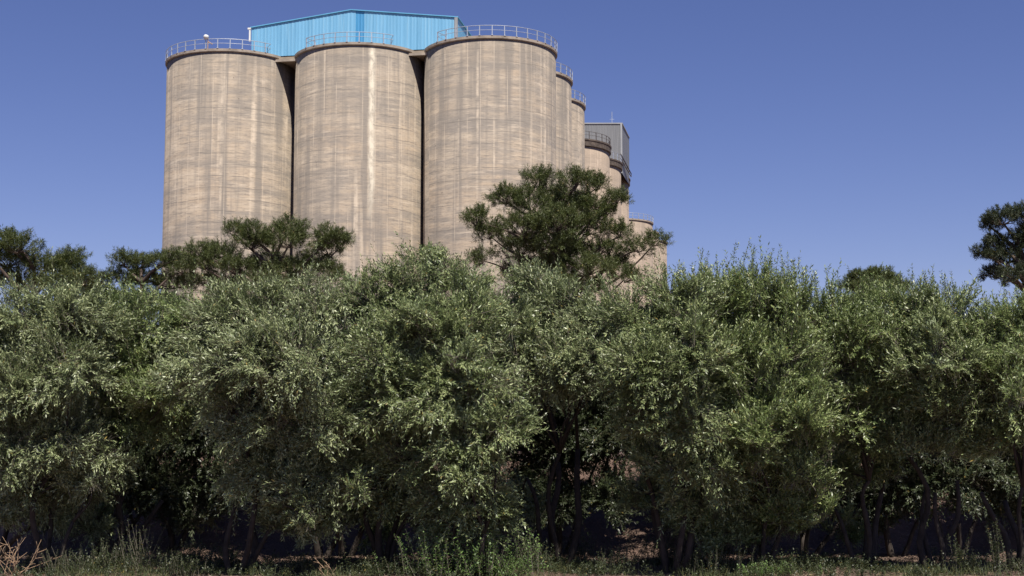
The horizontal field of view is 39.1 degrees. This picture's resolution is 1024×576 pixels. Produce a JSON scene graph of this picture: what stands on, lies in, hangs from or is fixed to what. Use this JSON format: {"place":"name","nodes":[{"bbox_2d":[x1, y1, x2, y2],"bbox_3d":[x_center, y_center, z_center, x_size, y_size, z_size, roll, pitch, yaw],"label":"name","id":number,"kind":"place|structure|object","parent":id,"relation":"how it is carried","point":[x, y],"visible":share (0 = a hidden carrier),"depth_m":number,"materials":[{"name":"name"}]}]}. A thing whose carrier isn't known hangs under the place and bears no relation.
{"place":"outdoors","nodes":[
{"label":"outdoors","id":0,"kind":"place"},
{"bbox_2d":[0,443,1023,575],"bbox_3d":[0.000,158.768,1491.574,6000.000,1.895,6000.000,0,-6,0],"label":"ground","id":1,"kind":"structure","parent":0,"point":[980,536],"depth_m":28.39,"materials":[{"name":"brown soil"}]},
{"bbox_2d":[0,536,59,575],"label":"dry shrub","id":2,"kind":"object","parent":1,"relation":"on","point":[13,558],"visible":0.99,"depth_m":23.17,"materials":[{"name":"brown plant"}]},
{"bbox_2d":[0,223,99,310],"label":"pine tree","id":3,"kind":"object","parent":1,"relation":"on","point":[67,257],"visible":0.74,"depth_m":53.99,"materials":[{"name":"green plant"}]},
{"bbox_2d":[0,302,125,556],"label":"olive tree","id":4,"kind":"object","parent":1,"relation":"on","point":[13,540],"depth_m":27.36,"materials":[{"name":"green plant"}]},
{"bbox_2d":[38,545,93,575],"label":"leafy weed","id":5,"kind":"object","parent":1,"relation":"on","point":[65,562],"visible":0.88,"depth_m":23.25,"materials":[{"name":"green plant"}]},
{"bbox_2d":[0,247,152,573],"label":"olive tree","id":6,"kind":"object","parent":1,"relation":"on","point":[34,404],"visible":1,"depth_m":23.53,"materials":[{"name":"green plant"}]},
{"bbox_2d":[70,545,141,574],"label":"leafy weed","id":7,"kind":"object","parent":1,"relation":"on","point":[102,557],"visible":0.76,"depth_m":23.75,"materials":[{"name":"green plant"}]},
{"bbox_2d":[59,531,153,571],"bbox_3d":[-6.818,4.406,24.014,1.491,0.663,1.006,-2,-6,15],"label":"leafy weed","id":8,"kind":"object","parent":1,"relation":"on","point":[118,553],"visible":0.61,"depth_m":23.96,"materials":[{"name":"green plant"}]},
{"bbox_2d":[62,257,209,564],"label":"olive tree","id":9,"kind":"object","parent":1,"relation":"on","point":[148,412],"visible":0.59,"depth_m":24.68,"materials":[{"name":"green plant"}]},
{"bbox_2d":[65,420,210,556],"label":"olive tree","id":10,"kind":"object","parent":1,"relation":"on","point":[132,503],"visible":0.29,"depth_m":27.19,"materials":[{"name":"green plant"}]},
{"bbox_2d":[80,244,199,317],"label":"pine tree","id":11,"kind":"object","parent":1,"relation":"on","point":[146,260],"visible":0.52,"depth_m":60.34,"materials":[{"name":"green plant"}]},
{"bbox_2d":[117,520,166,572],"bbox_3d":[-6.204,4.273,23.881,0.918,0.897,0.608,-6,-8,43],"label":"leafy weed","id":12,"kind":"object","parent":1,"relation":"on","point":[136,551],"visible":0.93,"depth_m":23.90,"materials":[{"name":"green plant"}]},
{"bbox_2d":[114,545,169,569],"bbox_3d":[-6.080,4.533,24.224,1.128,0.422,0.695,-2,-6,17],"label":"leafy weed","id":13,"kind":"object","parent":1,"relation":"on","point":[152,556],"visible":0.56,"depth_m":24.22,"materials":[{"name":"green plant"}]},
{"bbox_2d":[80,319,263,550],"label":"olive tree","id":14,"kind":"object","parent":1,"relation":"on","point":[187,512],"visible":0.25,"depth_m":27.39,"materials":[{"name":"green plant"}]},
{"bbox_2d":[126,560,218,575],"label":"leafy weed","id":15,"kind":"object","parent":1,"relation":"on","point":[206,571],"visible":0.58,"depth_m":23.47,"materials":[{"name":"green plant"}]},
{"bbox_2d":[156,549,208,575],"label":"leafy weed","id":16,"kind":"object","parent":1,"relation":"on","point":[190,569],"visible":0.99,"depth_m":23.18,"materials":[{"name":"green plant"}]},
{"bbox_2d":[180,538,231,561],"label":"leafy weed","id":17,"kind":"object","parent":1,"relation":"on","point":[198,551],"visible":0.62,"depth_m":25.53,"materials":[{"name":"green plant"}]},
{"bbox_2d":[190,540,249,567],"bbox_3d":[-5.014,4.618,24.931,1.143,0.493,0.678,0,-6,0],"label":"leafy weed","id":18,"kind":"object","parent":1,"relation":"on","point":[231,555],"visible":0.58,"depth_m":24.99,"materials":[{"name":"green plant"}]},
{"bbox_2d":[162,38,294,318],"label":"silo","id":19,"kind":"object","parent":1,"relation":"on","point":[229,131],"visible":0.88,"depth_m":151.32,"materials":[{"name":"concrete"}]},
{"bbox_2d":[203,34,211,48],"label":"flood lamp","id":20,"kind":"object","parent":19,"relation":"on","point":[205,36],"visible":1,"depth_m":151.28,"materials":[{"name":"white metal"}]},
{"bbox_2d":[275,56,296,68],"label":"deck slab","id":21,"kind":"structure","parent":19,"relation":"on","point":[290,61],"depth_m":153.96,"materials":[{"name":"concrete"}]},
{"bbox_2d":[129,241,382,574],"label":"olive tree","id":22,"kind":"object","parent":1,"relation":"on","point":[252,343],"visible":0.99,"depth_m":23.05,"materials":[{"name":"green plant"}]},
{"bbox_2d":[178,212,356,298],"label":"pine tree","id":23,"kind":"object","parent":1,"relation":"on","point":[210,253],"visible":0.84,"depth_m":56.07,"materials":[{"name":"green plant"}]},
{"bbox_2d":[261,549,330,574],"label":"leafy weed","id":24,"kind":"object","parent":1,"relation":"on","point":[289,564],"visible":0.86,"depth_m":23.72,"materials":[{"name":"green plant"}]},
{"bbox_2d":[189,422,410,556],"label":"olive tree","id":25,"kind":"object","parent":1,"relation":"on","point":[220,473],"visible":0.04,"depth_m":27.07,"materials":[{"name":"green plant"}]},
{"bbox_2d":[311,552,335,575],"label":"dry shrub","id":26,"kind":"object","parent":1,"relation":"on","point":[323,567],"visible":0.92,"depth_m":23.16,"materials":[{"name":"brown plant"}]},
{"bbox_2d":[292,32,423,327],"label":"silo","id":27,"kind":"object","parent":1,"relation":"on","point":[359,142],"visible":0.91,"depth_m":148.75,"materials":[{"name":"concrete"}]},
{"bbox_2d":[248,9,471,56],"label":"rooftop shed","id":28,"kind":"structure","parent":27,"relation":"on","point":[412,31],"depth_m":153.30,"materials":[{"name":"blue metal"}]},
{"bbox_2d":[408,50,426,61],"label":"deck slab","id":29,"kind":"structure","parent":27,"relation":"on","point":[421,54],"depth_m":151.47,"materials":[{"name":"concrete"}]},
{"bbox_2d":[220,306,503,555],"bbox_3d":[-3.062,2.601,27.614,6.352,5.240,3.283,0,-6,0],"label":"olive tree","id":30,"kind":"object","parent":1,"relation":"on","point":[358,536],"visible":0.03,"depth_m":27.20,"materials":[{"name":"green plant"}]},
{"bbox_2d":[362,553,400,575],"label":"leafy weed","id":31,"kind":"object","parent":1,"relation":"on","point":[391,564],"visible":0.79,"depth_m":23.38,"materials":[{"name":"green plant"}]},
{"bbox_2d":[383,535,428,565],"bbox_3d":[-1.882,4.553,25.379,1.129,0.685,0.951,-2,-6,19],"label":"leafy weed","id":32,"kind":"object","parent":1,"relation":"on","point":[404,553],"visible":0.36,"depth_m":25.32,"materials":[{"name":"green plant"}]},
{"bbox_2d":[297,231,543,572],"bbox_3d":[-1.766,1.930,23.797,3.622,5.808,5.538,4,-7,-32],"label":"olive tree","id":33,"kind":"object","parent":1,"relation":"on","point":[405,309],"visible":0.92,"depth_m":23.13,"materials":[{"name":"green plant"}]},
{"bbox_2d":[415,547,454,575],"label":"leafy weed","id":34,"kind":"object","parent":1,"relation":"on","point":[437,559],"visible":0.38,"depth_m":23.32,"materials":[{"name":"green plant"}]},
{"bbox_2d":[426,552,480,564],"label":"leafy weed","id":35,"kind":"object","parent":1,"relation":"on","point":[452,559],"visible":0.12,"depth_m":24.39,"materials":[{"name":"green plant"}]},
{"bbox_2d":[371,525,549,575],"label":"leafy weed","id":36,"kind":"object","parent":1,"relation":"on","point":[477,562],"visible":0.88,"depth_m":23.01,"materials":[{"name":"green plant"}]},
{"bbox_2d":[398,337,558,575],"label":"olive tree","id":37,"kind":"object","parent":1,"relation":"on","point":[468,496],"visible":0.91,"depth_m":22.77,"materials":[{"name":"green plant"}]},
{"bbox_2d":[423,25,557,326],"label":"silo","id":38,"kind":"object","parent":1,"relation":"on","point":[489,111],"visible":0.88,"depth_m":146.46,"materials":[{"name":"concrete"}]},
{"bbox_2d":[489,552,531,575],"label":"leafy weed","id":39,"kind":"object","parent":1,"relation":"on","point":[512,569],"visible":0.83,"depth_m":23.01,"materials":[{"name":"green plant"}]},
{"bbox_2d":[0,459,1022,575],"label":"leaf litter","id":40,"kind":"object","parent":1,"relation":"on","point":[512,553],"visible":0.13,"depth_m":26.33,"materials":[{"name":"brown plant"}]},
{"bbox_2d":[0,538,1023,575],"bbox_3d":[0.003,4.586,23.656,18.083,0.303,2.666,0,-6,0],"label":"grass","id":41,"kind":"structure","parent":1,"relation":"on","point":[538,574],"depth_m":23.24,"materials":[{"name":"green plant"}]},
{"bbox_2d":[505,545,541,561],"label":"leafy weed","id":42,"kind":"object","parent":1,"relation":"on","point":[517,554],"visible":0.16,"depth_m":25.56,"materials":[{"name":"green plant"}]},
{"bbox_2d":[514,534,553,571],"bbox_3d":[0.385,4.490,24.417,0.650,0.634,0.523,-2,-6,19],"label":"leafy weed","id":43,"kind":"object","parent":1,"relation":"on","point":[535,554],"visible":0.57,"depth_m":24.38,"materials":[{"name":"green plant"}]},
{"bbox_2d":[474,248,637,567],"bbox_3d":[0.437,2.045,24.623,4.013,5.751,3.126,-5,-8,40],"label":"olive tree","id":44,"kind":"object","parent":1,"relation":"on","point":[543,329],"visible":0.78,"depth_m":24.32,"materials":[{"name":"green plant"}]},
{"bbox_2d":[556,62,572,295],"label":"silo","id":45,"kind":"object","parent":1,"relation":"on","point":[564,83],"visible":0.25,"depth_m":161.42,"materials":[{"name":"concrete"}]},
{"bbox_2d":[458,162,677,306],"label":"pine tree","id":46,"kind":"object","parent":1,"relation":"on","point":[556,234],"visible":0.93,"depth_m":58.03,"materials":[{"name":"green plant"}]},
{"bbox_2d":[544,531,603,563],"bbox_3d":[1.106,4.627,25.687,1.070,0.605,0.783,2,-6,-22],"label":"leafy weed","id":47,"kind":"object","parent":1,"relation":"on","point":[585,548],"visible":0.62,"depth_m":25.63,"materials":[{"name":"green plant"}]},
{"bbox_2d":[451,292,702,553],"bbox_3d":[1.107,2.581,27.763,5.656,5.277,3.076,0,-6,0],"label":"olive tree","id":48,"kind":"object","parent":1,"relation":"on","point":[594,446],"visible":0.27,"depth_m":27.26,"materials":[{"name":"green plant"}]},
{"bbox_2d":[571,89,585,295],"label":"silo","id":49,"kind":"object","parent":1,"relation":"on","point":[578,132],"visible":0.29,"depth_m":174.05,"materials":[{"name":"concrete"}]},
{"bbox_2d":[581,561,605,575],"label":"leafy weed","id":50,"kind":"object","parent":1,"relation":"on","point":[589,570],"visible":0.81,"depth_m":23.26,"materials":[{"name":"green plant"}]},
{"bbox_2d":[585,131,611,303],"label":"silo","id":51,"kind":"object","parent":1,"relation":"on","point":[597,154],"visible":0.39,"depth_m":197.59,"materials":[{"name":"beige concrete"}]},
{"bbox_2d":[610,151,622,300],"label":"silo","id":52,"kind":"object","parent":1,"relation":"on","point":[616,166],"visible":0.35,"depth_m":211.18,"materials":[{"name":"beige concrete"}]},
{"bbox_2d":[585,123,629,183],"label":"head tower","id":53,"kind":"structure","parent":52,"relation":"on","point":[617,135],"depth_m":217.18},
{"bbox_2d":[620,154,631,176],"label":"walkway","id":54,"kind":"structure","parent":53,"relation":"attached to","point":[627,169],"depth_m":220.72,"materials":[{"name":"grey metal"}]},
{"bbox_2d":[593,546,644,574],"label":"leafy weed","id":55,"kind":"object","parent":1,"relation":"on","point":[626,559],"visible":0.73,"depth_m":23.66,"materials":[{"name":"green plant"}]},
{"bbox_2d":[621,173,630,299],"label":"silo","id":56,"kind":"object","parent":1,"relation":"on","point":[624,207],"visible":0.14,"depth_m":224.17,"materials":[{"name":"beige concrete"}]},
{"bbox_2d":[629,212,653,309],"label":"silo","id":57,"kind":"object","parent":1,"relation":"on","point":[639,225],"visible":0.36,"depth_m":267.88,"materials":[{"name":"beige concrete"}]},
{"bbox_2d":[592,307,708,456],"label":"olive tree","id":58,"kind":"object","parent":1,"relation":"on","point":[644,436],"visible":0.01,"depth_m":33.55,"materials":[{"name":"green plant"}]},
{"bbox_2d":[626,530,685,563],"bbox_3d":[2.604,4.633,25.862,1.206,0.607,1.032,0,-6,0],"label":"leafy weed","id":59,"kind":"object","parent":1,"relation":"on","point":[654,548],"visible":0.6,"depth_m":25.81,"materials":[{"name":"green plant"}]},
{"bbox_2d":[653,231,658,285],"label":"silo","id":60,"kind":"object","parent":1,"relation":"on","point":[657,261],"visible":0.03,"depth_m":283.41,"materials":[{"name":"beige concrete"}]},
{"bbox_2d":[659,241,667,435],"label":"silo","id":61,"kind":"object","parent":1,"relation":"on","point":[663,257],"visible":0.03,"depth_m":296.43,"materials":[{"name":"beige concrete"}]},
{"bbox_2d":[567,247,770,573],"bbox_3d":[2.831,2.028,23.808,3.005,5.582,5.279,-3,-7,26],"label":"olive tree","id":62,"kind":"object","parent":1,"relation":"on","point":[699,461],"visible":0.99,"depth_m":23.08,"materials":[{"name":"green plant"}]},
{"bbox_2d":[691,543,734,565],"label":"leafy weed","id":63,"kind":"object","parent":1,"relation":"on","point":[713,558],"visible":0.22,"depth_m":25.11,"materials":[{"name":"green plant"}]},
{"bbox_2d":[693,541,746,562],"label":"leafy weed","id":64,"kind":"object","parent":1,"relation":"on","point":[729,550],"visible":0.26,"depth_m":25.61,"materials":[{"name":"green plant"}]},
{"bbox_2d":[674,542,766,575],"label":"leafy weed","id":65,"kind":"object","parent":1,"relation":"on","point":[715,561],"visible":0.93,"depth_m":23.46,"materials":[{"name":"green plant"}]},
{"bbox_2d":[634,286,846,550],"bbox_3d":[4.299,2.431,27.949,4.753,5.472,3.369,0,-6,0],"label":"olive tree","id":66,"kind":"object","parent":1,"relation":"on","point":[663,505],"depth_m":27.60,"materials":[{"name":"green plant"}]},
{"bbox_2d":[729,542,780,565],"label":"leafy weed","id":67,"kind":"object","parent":1,"relation":"on","point":[756,553],"visible":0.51,"depth_m":24.50,"materials":[{"name":"green plant"}]},
{"bbox_2d":[681,235,865,572],"bbox_3d":[4.208,1.950,24.423,3.124,5.898,4.419,0,-6,0],"label":"olive tree","id":68,"kind":"object","parent":1,"relation":"on","point":[786,501],"visible":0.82,"depth_m":23.46,"materials":[{"name":"green plant"}]},
{"bbox_2d":[735,560,821,575],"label":"leafy weed","id":69,"kind":"object","parent":1,"relation":"on","point":[769,569],"visible":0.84,"depth_m":23.00,"materials":[{"name":"green plant"}]},
{"bbox_2d":[765,553,819,570],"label":"leafy weed","id":70,"kind":"object","parent":1,"relation":"on","point":[788,562],"visible":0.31,"depth_m":24.33,"materials":[{"name":"green plant"}]},
{"bbox_2d":[782,551,834,569],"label":"leafy weed","id":71,"kind":"object","parent":1,"relation":"on","point":[813,565],"visible":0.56,"depth_m":24.34,"materials":[{"name":"green plant"}]},
{"bbox_2d":[726,443,913,556],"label":"olive tree","id":72,"kind":"object","parent":1,"relation":"on","point":[804,540],"visible":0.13,"depth_m":27.18,"materials":[{"name":"green plant"}]},
{"bbox_2d":[799,562,889,575],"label":"leafy weed","id":73,"kind":"object","parent":1,"relation":"on","point":[831,570],"visible":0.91,"depth_m":23.00,"materials":[{"name":"green plant"}]},
{"bbox_2d":[762,258,959,569],"bbox_3d":[6.130,2.179,24.474,3.170,5.423,3.317,-4,-7,35],"label":"olive tree","id":74,"kind":"object","parent":1,"relation":"on","point":[859,330],"visible":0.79,"depth_m":24.15,"materials":[{"name":"green plant"}]},
{"bbox_2d":[836,264,913,304],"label":"pine tree","id":75,"kind":"object","parent":1,"relation":"on","point":[889,275],"visible":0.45,"depth_m":74.87,"materials":[{"name":"green plant"}]},
{"bbox_2d":[801,353,1013,556],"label":"olive tree","id":76,"kind":"object","parent":1,"relation":"on","point":[893,517],"visible":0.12,"depth_m":27.16,"materials":[{"name":"green plant"}]},
{"bbox_2d":[902,560,939,575],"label":"leafy weed","id":77,"kind":"object","parent":1,"relation":"on","point":[918,570],"visible":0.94,"depth_m":23.05,"materials":[{"name":"green plant"}]},
{"bbox_2d":[867,265,1005,571],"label":"olive tree","id":78,"kind":"object","parent":1,"relation":"on","point":[945,354],"visible":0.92,"depth_m":23.61,"materials":[{"name":"green plant"}]},
{"bbox_2d":[852,438,1023,555],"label":"olive tree","id":79,"kind":"object","parent":1,"relation":"on","point":[972,495],"visible":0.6,"depth_m":27.09,"materials":[{"name":"green plant"}]},
{"bbox_2d":[947,533,970,575],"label":"leafy weed","id":80,"kind":"object","parent":1,"relation":"on","point":[957,553],"visible":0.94,"depth_m":23.33,"materials":[{"name":"green plant"}]},
{"bbox_2d":[941,549,997,574],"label":"leafy weed","id":81,"kind":"object","parent":1,"relation":"on","point":[970,561],"visible":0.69,"depth_m":23.62,"materials":[{"name":"green plant"}]},
{"bbox_2d":[933,259,1023,571],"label":"olive tree","id":82,"kind":"object","parent":1,"relation":"on","point":[1000,326],"visible":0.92,"depth_m":23.43,"materials":[{"name":"green plant"}]},
{"bbox_2d":[956,378,1023,531],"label":"olive tree","id":83,"kind":"object","parent":1,"relation":"on","point":[997,511],"visible":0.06,"depth_m":27.62,"materials":[{"name":"green plant"}]},
{"bbox_2d":[968,199,1023,289],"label":"pine tree","id":84,"kind":"object","parent":1,"relation":"on","point":[994,246],"visible":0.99,"depth_m":44.12,"materials":[{"name":"green plant"}]},
{"bbox_2d":[986,518,1007,575],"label":"leafy weed","id":85,"kind":"object","parent":1,"relation":"on","point":[995,554],"visible":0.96,"depth_m":23.26,"materials":[{"name":"green plant"}]},
{"bbox_2d":[985,547,1023,575],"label":"leafy weed","id":86,"kind":"object","parent":1,"relation":"on","point":[1013,563],"visible":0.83,"depth_m":23.68,"materials":[{"name":"green plant"}]},
{"bbox_2d":[0,0,1023,324],"label":"sky","id":87,"kind":"structure","parent":0,"point":[861,133],"materials":[{"name":"blue"}]}
]}

